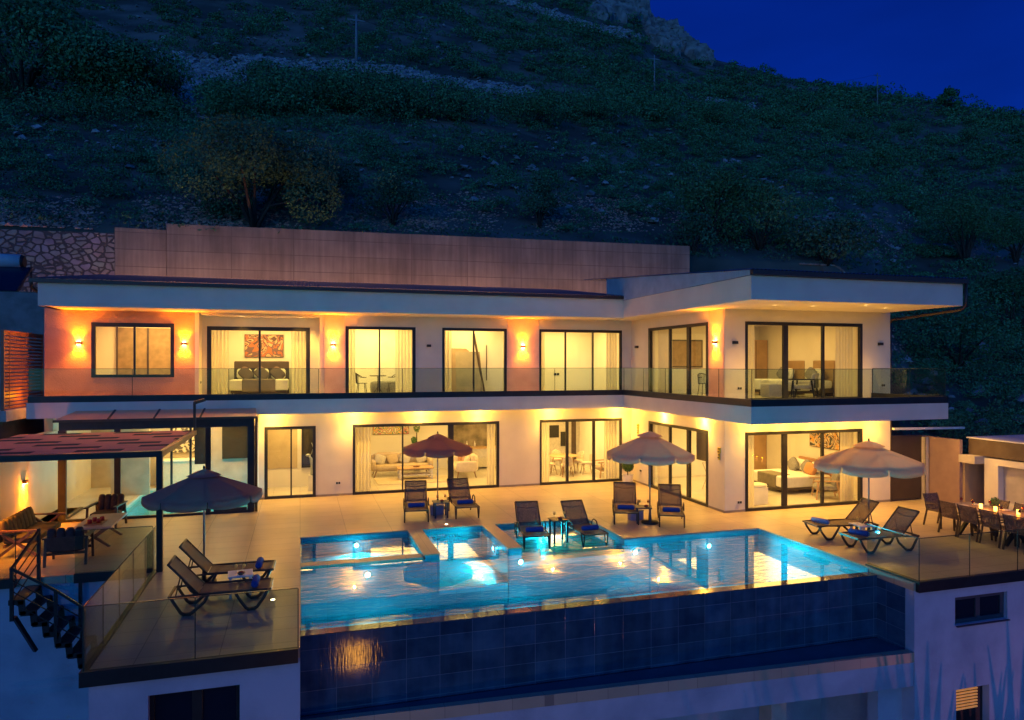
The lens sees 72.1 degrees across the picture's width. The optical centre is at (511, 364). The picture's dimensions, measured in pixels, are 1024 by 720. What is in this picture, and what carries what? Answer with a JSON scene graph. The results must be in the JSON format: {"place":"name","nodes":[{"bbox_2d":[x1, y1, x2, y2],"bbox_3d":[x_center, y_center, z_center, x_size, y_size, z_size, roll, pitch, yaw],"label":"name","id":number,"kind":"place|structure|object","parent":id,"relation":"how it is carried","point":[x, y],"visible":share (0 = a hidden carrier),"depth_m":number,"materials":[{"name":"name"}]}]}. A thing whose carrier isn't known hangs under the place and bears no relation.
{"place":"outdoors","nodes":[
{"label":"outdoors","id":0,"kind":"place"},
{"bbox_2d":[0,418,42,438],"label":"annex block","id":1,"kind":"structure","parent":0,"point":[8,429],"depth_m":21.56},
{"bbox_2d":[0,406,25,421],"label":"parapet","id":2,"kind":"structure","parent":1,"relation":"on","point":[7,415],"depth_m":20.26,"materials":[{"name":"beige paint"}]},
{"bbox_2d":[1,330,42,410],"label":"louvre screen","id":3,"kind":"object","parent":2,"relation":"on","point":[8,359],"visible":0.92,"depth_m":20.93,"materials":[{"name":"wood"}]},
{"bbox_2d":[0,0,1023,499],"bbox_3d":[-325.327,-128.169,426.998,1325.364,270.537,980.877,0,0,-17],"label":"hill","id":4,"kind":"structure","parent":0,"point":[736,260],"depth_m":58.65,"materials":[{"name":"plant"}]},
{"bbox_2d":[0,292,45,431],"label":"neighbour block","id":5,"kind":"structure","parent":4,"relation":"on","point":[21,311],"depth_m":24.09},
{"bbox_2d":[0,254,72,292],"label":"solar water heater","id":6,"kind":"object","parent":5,"relation":"on","point":[15,271],"visible":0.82,"depth_m":25.20,"materials":[{"name":"blue glass"}]},
{"bbox_2d":[0,0,97,106],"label":"tree","id":7,"kind":"object","parent":4,"relation":"on","point":[31,17],"visible":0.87,"depth_m":48.48,"materials":[{"name":"green plant"}]},
{"bbox_2d":[0,229,114,291],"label":"stone wall","id":8,"kind":"structure","parent":4,"relation":"on","point":[72,253],"depth_m":28.91,"materials":[{"name":"stone"}]},
{"bbox_2d":[40,22,187,104],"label":"tree","id":9,"kind":"object","parent":4,"relation":"on","point":[93,49],"visible":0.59,"depth_m":48.86,"materials":[{"name":"green plant"}]},
{"bbox_2d":[76,36,194,114],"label":"tree","id":10,"kind":"object","parent":4,"relation":"on","point":[137,66],"visible":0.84,"depth_m":49.35,"materials":[{"name":"green plant"}]},
{"bbox_2d":[188,72,283,120],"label":"evergreen tree","id":11,"kind":"object","parent":4,"relation":"on","point":[223,87],"visible":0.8,"depth_m":50.37,"materials":[{"name":"green plant"}]},
{"bbox_2d":[156,109,344,227],"bbox_3d":[-11.623,-8.527,31.696,6.890,5.099,7.767,0,0,43],"label":"olive tree","id":12,"kind":"object","parent":4,"relation":"on","point":[269,169],"visible":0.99,"depth_m":31.10,"materials":[{"name":"green plant"}]},
{"bbox_2d":[201,56,328,116],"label":"evergreen tree","id":13,"kind":"object","parent":4,"relation":"on","point":[276,80],"visible":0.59,"depth_m":51.94,"materials":[{"name":"green plant"}]},
{"bbox_2d":[261,54,361,115],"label":"evergreen tree","id":14,"kind":"object","parent":4,"relation":"on","point":[329,86],"visible":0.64,"depth_m":53.79,"materials":[{"name":"green plant"}]},
{"bbox_2d":[298,147,360,214],"bbox_3d":[-9.145,-8.947,34.820,3.372,3.384,2.871,0,0,-17],"label":"olive tree","id":15,"kind":"object","parent":4,"relation":"on","point":[342,168],"visible":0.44,"depth_m":34.63,"materials":[{"name":"green plant"}]},
{"bbox_2d":[311,56,417,120],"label":"bush","id":16,"kind":"object","parent":4,"relation":"on","point":[371,79],"visible":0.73,"depth_m":54.77,"materials":[{"name":"green plant"}]},
{"bbox_2d":[352,169,431,225],"bbox_3d":[-5.938,-8.040,34.566,3.480,2.678,3.214,0,0,27],"label":"tree","id":17,"kind":"object","parent":4,"relation":"on","point":[399,189],"visible":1,"depth_m":34.21,"materials":[{"name":"green plant"}]},
{"bbox_2d":[361,75,448,119],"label":"evergreen tree","id":18,"kind":"object","parent":4,"relation":"on","point":[421,87],"visible":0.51,"depth_m":57.84,"materials":[{"name":"green plant"}]},
{"bbox_2d":[404,74,497,123],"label":"evergreen tree","id":19,"kind":"object","parent":4,"relation":"on","point":[457,95],"visible":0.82,"depth_m":58.94,"materials":[{"name":"green plant"}]},
{"bbox_2d":[0,191,1008,373],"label":"scree","id":20,"kind":"structure","parent":4,"relation":"on","point":[20,223],"depth_m":34.07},
{"bbox_2d":[0,0,1023,453],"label":"shrub cover","id":21,"kind":"object","parent":4,"relation":"on","point":[628,88],"visible":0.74,"depth_m":74.91,"materials":[{"name":"green plant"}]},
{"bbox_2d":[0,21,1023,453],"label":"grass tufts","id":22,"kind":"object","parent":4,"relation":"on","point":[694,253],"visible":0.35,"depth_m":39.23,"materials":[{"name":"green plant"}]},
{"bbox_2d":[8,0,1023,425],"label":"track stones","id":23,"kind":"object","parent":4,"relation":"on","point":[200,66],"visible":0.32,"depth_m":68.62,"materials":[{"name":"stone"}]},
{"bbox_2d":[496,89,569,127],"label":"bush","id":24,"kind":"object","parent":4,"relation":"on","point":[536,103],"visible":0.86,"depth_m":63.92,"materials":[{"name":"green plant"}]},
{"bbox_2d":[517,176,571,227],"bbox_3d":[1.581,-8.699,37.945,3.041,2.819,2.546,0,0,-41],"label":"tree","id":25,"kind":"object","parent":4,"relation":"on","point":[538,190],"visible":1,"depth_m":37.69,"materials":[{"name":"green plant"}]},
{"bbox_2d":[588,0,715,65],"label":"summit rocks","id":26,"kind":"object","parent":4,"relation":"on","point":[663,31],"visible":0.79,"depth_m":172.38,"materials":[{"name":"stone"}]},
{"bbox_2d":[664,210,719,254],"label":"tree","id":27,"kind":"object","parent":4,"relation":"on","point":[691,229],"visible":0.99,"depth_m":37.87,"materials":[{"name":"green plant"}]},
{"bbox_2d":[669,160,770,242],"bbox_3d":[11.410,-9.103,40.585,5.755,4.711,5.175,0,0,-17],"label":"tree","id":28,"kind":"object","parent":4,"relation":"on","point":[720,191],"visible":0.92,"depth_m":39.91,"materials":[{"name":"green plant"}]},
{"bbox_2d":[710,181,815,250],"bbox_3d":[14.417,-8.523,40.755,6.142,4.065,5.659,0,0,3],"label":"tree","id":29,"kind":"object","parent":4,"relation":"on","point":[761,242],"visible":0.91,"depth_m":40.00,"materials":[{"name":"green plant"}]},
{"bbox_2d":[778,215,881,265],"bbox_3d":[17.850,-6.979,39.696,5.409,2.934,4.827,0,0,24],"label":"tree","id":30,"kind":"object","parent":4,"relation":"on","point":[828,231],"visible":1,"depth_m":39.29,"materials":[{"name":"green plant"}]},
{"bbox_2d":[900,298,1021,370],"bbox_3d":[23.166,-1.470,36.759,5.202,3.865,6.331,0,0,27],"label":"tree","id":31,"kind":"object","parent":4,"relation":"on","point":[969,327],"visible":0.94,"depth_m":35.94,"materials":[{"name":"green plant"}]},
{"bbox_2d":[917,188,1008,266],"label":"tree","id":32,"kind":"object","parent":4,"relation":"on","point":[971,230],"visible":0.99,"depth_m":64.54,"materials":[{"name":"green plant"}]},
{"bbox_2d":[963,264,1023,340],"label":"tree","id":33,"kind":"object","parent":4,"relation":"on","point":[1003,295],"visible":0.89,"depth_m":43.28,"materials":[{"name":"green plant"}]},
{"bbox_2d":[983,209,1023,265],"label":"tree","id":34,"kind":"object","parent":4,"relation":"on","point":[1012,223],"visible":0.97,"depth_m":66.06,"materials":[{"name":"green plant"}]},
{"bbox_2d":[0,481,1023,669],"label":"terrace","id":35,"kind":"structure","parent":0,"point":[277,530],"depth_m":17.73,"materials":[{"name":"beige tile"}]},
{"bbox_2d":[0,430,57,543],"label":"side wall","id":36,"kind":"structure","parent":35,"relation":"on","point":[38,493],"depth_m":19.70,"materials":[{"name":"white paint"}]},
{"bbox_2d":[0,506,65,556],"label":"garden sofa","id":37,"kind":"object","parent":35,"relation":"on","point":[23,525],"visible":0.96,"depth_m":16.97,"materials":[{"name":"fabric"}]},
{"bbox_2d":[8,528,97,669],"bbox_3d":[-9.242,4.905,14.564,1.695,2.910,1.040,0,0,-17],"label":"metal stair","id":38,"kind":"object","parent":35,"relation":"attached to","point":[55,610],"visible":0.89,"depth_m":14.20,"materials":[{"name":"metal"}]},
{"bbox_2d":[42,526,95,567],"bbox_3d":[-10.121,4.075,16.108,0.890,0.858,0.857,0,0,-20],"label":"armchair","id":39,"kind":"object","parent":35,"relation":"on","point":[63,541],"visible":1,"depth_m":15.76,"materials":[{"name":"black fabric"}]},
{"bbox_2d":[0,398,205,571],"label":"pergola","id":40,"kind":"object","parent":35,"relation":"on","point":[60,446],"visible":1,"depth_m":16.30,"materials":[{"name":"metal"}]},
{"bbox_2d":[74,526,152,583],"bbox_3d":[-8.620,4.099,15.263,1.528,1.121,0.100,0,0,-17],"label":"glass railing","id":41,"kind":"object","parent":35,"relation":"on","point":[95,576],"visible":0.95,"depth_m":15.22,"materials":[{"name":"glass"}]},
{"bbox_2d":[79,526,298,687],"bbox_3d":[-5.606,4.114,13.246,3.058,1.171,5.400,0,0,-17],"label":"glass railing","id":42,"kind":"object","parent":35,"relation":"on","point":[167,669],"visible":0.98,"depth_m":10.73,"materials":[{"name":"glass"}]},
{"bbox_2d":[141,466,262,581],"bbox_3d":[-6.359,3.285,14.534,2.168,2.430,2.168,0,0,41],"label":"parasol","id":43,"kind":"object","parent":35,"relation":"on","point":[199,490],"visible":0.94,"depth_m":13.95,"materials":[{"name":"fabric"}]},
{"bbox_2d":[167,555,273,616],"bbox_3d":[-5.388,4.032,13.098,1.771,0.957,0.740,0,0,-16],"label":"sun lounger","id":44,"kind":"object","parent":35,"relation":"on","point":[186,574],"visible":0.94,"depth_m":12.98,"materials":[{"name":"brown metal"}]},
{"bbox_2d":[179,538,275,593],"bbox_3d":[-5.758,4.032,14.329,1.771,0.957,0.740,0,0,-15],"label":"sun lounger","id":45,"kind":"object","parent":35,"relation":"on","point":[194,554],"visible":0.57,"depth_m":14.28,"materials":[{"name":"brown metal"}]},
{"bbox_2d":[403,480,428,522],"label":"sun lounger","id":46,"kind":"object","parent":35,"relation":"on","point":[415,491],"visible":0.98,"depth_m":21.37,"materials":[{"name":"fabric"}]},
{"bbox_2d":[403,431,472,508],"bbox_3d":[-2.323,3.285,22.015,2.130,2.430,2.130,0,0,-9],"label":"parasol","id":47,"kind":"object","parent":35,"relation":"on","point":[437,445],"visible":0.96,"depth_m":21.38,"materials":[{"name":"fabric"}]},
{"bbox_2d":[446,478,479,518],"bbox_3d":[-1.503,4.036,21.337,0.766,0.946,1.771,0,0,-15],"label":"sun lounger","id":48,"kind":"object","parent":35,"relation":"on","point":[458,488],"visible":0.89,"depth_m":21.80,"materials":[{"name":"fabric"}]},
{"bbox_2d":[26,268,968,512],"bbox_3d":[-1.380,0.635,23.954,26.244,8.330,15.330,0,0,-17],"label":"villa","id":49,"kind":"object","parent":35,"relation":"on","point":[724,309],"visible":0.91,"depth_m":23.66,"materials":[{"name":"white paint"}]},
{"bbox_2d":[91,322,173,377],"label":"window","id":50,"kind":"structure","parent":49,"relation":"in","point":[93,324],"depth_m":22.40,"materials":[{"name":"metal"}]},
{"bbox_2d":[116,327,169,374],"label":"window","id":51,"kind":"structure","parent":49,"relation":"attached to","point":[152,347],"depth_m":24.86,"materials":[{"name":"clear glass"}]},
{"bbox_2d":[212,330,228,393],"bbox_3d":[-10.009,-0.165,24.149,0.550,2.570,0.083,0,0,-15],"label":"curtain","id":52,"kind":"object","parent":49,"relation":"hanging from","point":[220,348],"visible":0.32,"depth_m":24.15,"materials":[{"name":"fabric"}]},
{"bbox_2d":[207,326,309,393],"bbox_3d":[-8.683,-0.090,24.218,3.330,2.420,0.115,0,0,-17],"label":"window","id":53,"kind":"structure","parent":49,"relation":"in","point":[209,328],"depth_m":24.19,"materials":[{"name":"metal"}]},
{"bbox_2d":[229,361,288,393],"bbox_3d":[-9.400,0.500,26.307,2.020,1.280,2.240,0,0,-17],"label":"bed","id":54,"kind":"object","parent":49,"relation":"on","point":[246,381],"visible":0.88,"depth_m":26.61,"materials":[{"name":"white fabric"}]},
{"bbox_2d":[245,334,283,356],"bbox_3d":[-9.755,-0.750,27.728,1.450,0.890,0.035,0,0,-17],"label":"picture","id":55,"kind":"object","parent":49,"relation":"attached to","point":[272,345],"visible":1,"depth_m":27.73,"materials":[{"name":"paper"}]},
{"bbox_2d":[268,429,296,468],"bbox_3d":[-8.523,2.450,25.819,1.240,2.700,0.020,0,0,-17],"label":"marble panel","id":56,"kind":"object","parent":49,"relation":"attached to","point":[278,448],"visible":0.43,"depth_m":25.83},
{"bbox_2d":[264,426,315,499],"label":"window","id":57,"kind":"structure","parent":49,"relation":"in","point":[266,429],"depth_m":23.77,"materials":[{"name":"metal"}]},
{"bbox_2d":[291,331,305,392],"bbox_3d":[-7.505,-0.165,24.902,0.579,2.570,0.083,0,0,-15],"label":"curtain","id":58,"kind":"object","parent":49,"relation":"hanging from","point":[298,360],"visible":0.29,"depth_m":24.88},
{"bbox_2d":[355,427,370,491],"bbox_3d":[-5.269,3.150,24.794,0.600,2.700,0.087,0,0,-17],"label":"curtain","id":59,"kind":"object","parent":49,"relation":"hanging from","point":[362,458],"visible":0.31,"depth_m":24.80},
{"bbox_2d":[346,326,415,392],"bbox_3d":[-4.593,-0.105,24.665,2.420,2.450,0.115,0,0,-17],"label":"window","id":60,"kind":"structure","parent":49,"relation":"in","point":[413,329],"depth_m":24.63,"materials":[{"name":"metal"}]},
{"bbox_2d":[377,341,395,380],"bbox_3d":[-4.859,0.095,27.611,0.850,2.050,0.080,0,0,-17],"label":"room door","id":61,"kind":"structure","parent":49,"relation":"in","point":[387,358],"depth_m":27.59,"materials":[{"name":"white paint"}]},
{"bbox_2d":[371,452,432,477],"bbox_3d":[-4.507,4.038,28.681,2.500,0.936,0.915,0,0,-17],"label":"sofa","id":62,"kind":"object","parent":49,"relation":"on","point":[385,461],"visible":0.71,"depth_m":28.56,"materials":[{"name":"beige fabric"}]},
{"bbox_2d":[395,330,411,391],"bbox_3d":[-3.865,-0.165,25.214,0.630,2.570,0.083,0,0,-15],"label":"curtain","id":63,"kind":"object","parent":49,"relation":"hanging from","point":[403,351],"visible":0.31,"depth_m":25.21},
{"bbox_2d":[353,421,498,494],"bbox_3d":[-3.004,3.285,25.144,5.260,2.430,0.115,0,0,-17],"label":"window","id":64,"kind":"structure","parent":49,"relation":"in","point":[450,424],"depth_m":25.26,"materials":[{"name":"metal"}]},
{"bbox_2d":[452,337,486,391],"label":"leaning panels","id":65,"kind":"object","parent":49,"relation":"on","point":[462,369],"visible":0.55,"depth_m":27.13,"materials":[{"name":"brown metal"}]},
{"bbox_2d":[442,328,506,391],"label":"window","id":66,"kind":"structure","parent":49,"relation":"in","point":[443,329],"depth_m":25.59,"materials":[{"name":"metal"}]},
{"bbox_2d":[454,424,495,466],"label":"wall","id":67,"kind":"structure","parent":49,"relation":"on","point":[471,434],"depth_m":30.88,"materials":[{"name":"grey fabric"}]},
{"bbox_2d":[28,368,947,406],"bbox_3d":[-0.481,0.604,22.606,26.415,0.991,7.175,0,0,5],"label":"glass railing","id":68,"kind":"object","parent":49,"relation":"on","point":[883,398],"visible":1,"depth_m":21.51,"materials":[{"name":"glass"}]},
{"bbox_2d":[549,422,579,465],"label":"wall","id":69,"kind":"structure","parent":49,"relation":"on","point":[556,435],"depth_m":31.59,"materials":[{"name":"paint"}]},
{"bbox_2d":[539,329,621,390],"bbox_3d":[2.627,-0.105,26.838,3.380,2.450,0.115,0,0,-17],"label":"window","id":70,"kind":"structure","parent":49,"relation":"in","point":[540,330],"depth_m":26.90,"materials":[{"name":"metal"}]},
{"bbox_2d":[540,418,621,484],"bbox_3d":[2.636,3.280,26.841,3.360,2.440,0.115,0,0,-17],"label":"window","id":71,"kind":"structure","parent":49,"relation":"in","point":[566,421],"depth_m":26.71,"materials":[{"name":"metal"}]},
{"bbox_2d":[648,421,707,506],"bbox_3d":[5.667,3.285,24.137,0.115,2.430,3.960,0,0,-17],"label":"window","id":72,"kind":"structure","parent":49,"relation":"in","point":[650,423],"depth_m":23.45,"materials":[{"name":"metal"}]},
{"bbox_2d":[648,322,707,395],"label":"window","id":73,"kind":"structure","parent":49,"relation":"in","point":[688,326],"depth_m":24.37,"materials":[{"name":"metal"}]},
{"bbox_2d":[672,340,702,367],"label":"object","id":74,"kind":"structure","parent":49,"relation":"attached to","point":[678,353],"depth_m":28.36,"materials":[{"name":"metal"}]},
{"bbox_2d":[754,456,832,490],"bbox_3d":[10.164,3.962,25.564,2.190,1.076,1.870,0,0,-17],"label":"bed","id":75,"kind":"object","parent":49,"relation":"on","point":[801,470],"visible":0.66,"depth_m":25.04,"materials":[{"name":"white fabric"}]},
{"bbox_2d":[769,360,834,396],"bbox_3d":[10.470,0.490,25.447,2.020,1.300,1.120,0,0,-17],"label":"bed","id":76,"kind":"object","parent":49,"relation":"on","point":[829,367],"visible":0.57,"depth_m":25.27,"materials":[{"name":"white fabric"}]},
{"bbox_2d":[745,429,862,511],"bbox_3d":[9.245,3.285,22.251,4.410,2.430,0.115,0,0,-17],"label":"window","id":77,"kind":"structure","parent":49,"relation":"in","point":[784,505],"depth_m":22.05,"materials":[{"name":"metal"}]},
{"bbox_2d":[745,321,862,398],"bbox_3d":[9.245,-0.105,22.251,4.410,2.450,0.115,0,0,-17],"label":"window","id":78,"kind":"structure","parent":49,"relation":"in","point":[784,325],"depth_m":22.17,"materials":[{"name":"metal"}]},
{"bbox_2d":[835,327,852,396],"bbox_3d":[10.896,-0.165,23.079,0.670,2.570,0.092,0,0,-17],"label":"curtain","id":79,"kind":"object","parent":49,"relation":"hanging from","point":[843,361],"visible":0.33,"depth_m":23.07,"materials":[{"name":"fabric"}]},
{"bbox_2d":[890,435,921,501],"bbox_3d":[13.064,3.420,23.387,1.300,2.160,0.100,0,0,-17],"label":"storage door","id":80,"kind":"structure","parent":49,"relation":"attached to","point":[909,446],"depth_m":23.36,"materials":[{"name":"wood"}]},
{"bbox_2d":[300,521,904,716],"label":"swimming pool","id":81,"kind":"structure","parent":35,"relation":"in","point":[375,659],"depth_m":14.87,"materials":[{"name":"blue tile"}]},
{"bbox_2d":[301,523,863,629],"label":"pool water","id":82,"kind":"structure","parent":81,"relation":"in","point":[305,544],"depth_m":16.53,"materials":[{"name":"liquid"}]},
{"bbox_2d":[514,501,550,549],"bbox_3d":[0.532,4.336,19.122,0.766,0.946,1.770,0,0,-9],"label":"sun lounger","id":83,"kind":"object","parent":82,"relation":"in","point":[527,513],"visible":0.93,"depth_m":19.59,"materials":[{"name":"fabric"}]},
{"bbox_2d":[560,499,608,547],"bbox_3d":[1.956,4.336,19.298,0.766,0.946,1.771,0,0,-18],"label":"sun lounger","id":84,"kind":"object","parent":82,"relation":"in","point":[575,514],"visible":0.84,"depth_m":19.75,"materials":[{"name":"fabric"}]},
{"bbox_2d":[612,482,638,524],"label":"sun lounger","id":85,"kind":"object","parent":35,"relation":"on","point":[624,493],"visible":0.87,"depth_m":21.07,"materials":[{"name":"fabric"}]},
{"bbox_2d":[607,429,694,524],"bbox_3d":[3.924,3.155,20.031,2.374,2.690,2.374,0,0,-44],"label":"parasol","id":86,"kind":"object","parent":35,"relation":"on","point":[649,448],"visible":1,"depth_m":19.38,"materials":[{"name":"fabric"}]},
{"bbox_2d":[657,484,684,527],"bbox_3d":[4.558,4.036,20.223,0.766,0.946,1.771,0,0,10],"label":"sun lounger","id":87,"kind":"object","parent":35,"relation":"on","point":[669,495],"visible":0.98,"depth_m":20.71,"materials":[{"name":"fabric"}]},
{"bbox_2d":[802,497,878,540],"bbox_3d":[8.620,4.032,18.468,1.770,0.957,0.740,0,0,-9],"label":"sun lounger","id":88,"kind":"object","parent":35,"relation":"on","point":[861,511],"visible":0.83,"depth_m":18.48,"materials":[{"name":"fabric"}]},
{"bbox_2d":[814,438,925,529],"bbox_3d":[9.337,3.205,18.422,2.581,2.590,2.581,0,0,-14],"label":"parasol","id":89,"kind":"object","parent":35,"relation":"on","point":[868,459],"visible":0.94,"depth_m":17.71,"materials":[{"name":"fabric"}]},
{"bbox_2d":[839,506,919,553],"bbox_3d":[8.981,4.032,17.224,1.770,0.957,0.740,0,0,-14],"label":"sun lounger","id":90,"kind":"object","parent":35,"relation":"on","point":[901,519],"visible":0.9,"depth_m":17.23,"materials":[{"name":"fabric"}]},
{"bbox_2d":[922,435,962,502],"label":"yard wall","id":91,"kind":"structure","parent":35,"relation":"on","point":[945,474],"depth_m":22.79,"materials":[{"name":"paint"}]},
{"bbox_2d":[865,524,1023,592],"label":"glass railing","id":92,"kind":"object","parent":35,"relation":"on","point":[957,582],"visible":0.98,"depth_m":14.86,"materials":[{"name":"glass"}]},
{"bbox_2d":[963,456,987,503],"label":"kitchen back wall","id":93,"kind":"structure","parent":35,"relation":"on","point":[973,482],"depth_m":22.40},
{"bbox_2d":[984,457,1023,509],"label":"outdoor kitchen","id":94,"kind":"object","parent":35,"relation":"on","point":[1004,479],"visible":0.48,"depth_m":21.49,"materials":[{"name":"white paint"}]},
{"bbox_2d":[966,435,1023,460],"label":"canopy band","id":95,"kind":"object","parent":94,"relation":"on","point":[1010,447],"visible":1,"depth_m":21.58,"materials":[{"name":"white paint"}]},
{"bbox_2d":[650,0,1023,114],"label":"sky","id":96,"kind":"structure","parent":0,"point":[976,47],"materials":[{"name":"blue"}]},
{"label":"backyard","id":97,"kind":"structure","parent":0,"visible":0},
{"bbox_2d":[115,227,165,281],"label":"concrete wall","id":98,"kind":"structure","parent":97,"relation":"on","point":[141,252],"depth_m":29.72,"materials":[{"name":"concrete"}]},
{"bbox_2d":[36,408,257,522],"bbox_3d":[-11.712,3.063,24.108,6.065,3.474,7.480,0,0,-17],"label":"glazed annex","id":99,"kind":"object","parent":97,"relation":"on","point":[226,442],"visible":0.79,"depth_m":21.53,"materials":[{"name":"metal"}]},
{"bbox_2d":[163,428,204,487],"bbox_3d":[-12.002,3.250,26.260,2.050,2.500,0.710,0,0,-17],"label":"bar counter","id":100,"kind":"object","parent":99,"relation":"on","point":[180,469],"visible":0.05,"depth_m":25.92,"materials":[{"name":"beige fabric"}]},
{"bbox_2d":[166,224,689,300],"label":"concrete wall","id":101,"kind":"structure","parent":97,"relation":"on","point":[231,252],"depth_m":32.40,"materials":[{"name":"concrete"}]},
{"bbox_3d":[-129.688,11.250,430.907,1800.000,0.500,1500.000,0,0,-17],"label":"ground","id":102,"kind":"structure","parent":0,"visible":0},
{"bbox_2d":[0,578,146,719],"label":"deck wall","id":103,"kind":"structure","parent":102,"relation":"on","point":[42,683],"depth_m":15.00,"materials":[{"name":"white paint"}]},
{"bbox_2d":[89,658,299,719],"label":"terrace wall","id":104,"kind":"structure","parent":102,"relation":"on","point":[267,693],"depth_m":10.91,"materials":[{"name":"white paint"}]},
{"bbox_2d":[150,685,239,719],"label":"window","id":105,"kind":"structure","parent":104,"relation":"in","point":[218,703],"depth_m":10.91,"materials":[{"name":"glass"}]},
{"bbox_2d":[300,637,913,719],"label":"pool gutter beam","id":106,"kind":"structure","parent":102,"relation":"on","point":[770,684],"depth_m":13.41,"materials":[{"name":"white paint"}]},
{"bbox_2d":[656,698,820,719],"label":"undercroft wall","id":107,"kind":"structure","parent":102,"relation":"on","point":[805,710],"depth_m":16.57,"materials":[{"name":"white paint"}]},
{"bbox_2d":[821,581,1023,719],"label":"villa wall","id":108,"kind":"structure","parent":102,"relation":"on","point":[965,646],"depth_m":15.00,"materials":[{"name":"white paint"}]},
{"bbox_2d":[956,686,981,719],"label":"window","id":109,"kind":"structure","parent":108,"relation":"in","point":[968,700],"depth_m":15.15,"materials":[{"name":"metal"}]},
{"bbox_2d":[955,592,1009,627],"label":"window","id":110,"kind":"structure","parent":108,"relation":"in","point":[991,605],"depth_m":15.13,"materials":[{"name":"glass"}]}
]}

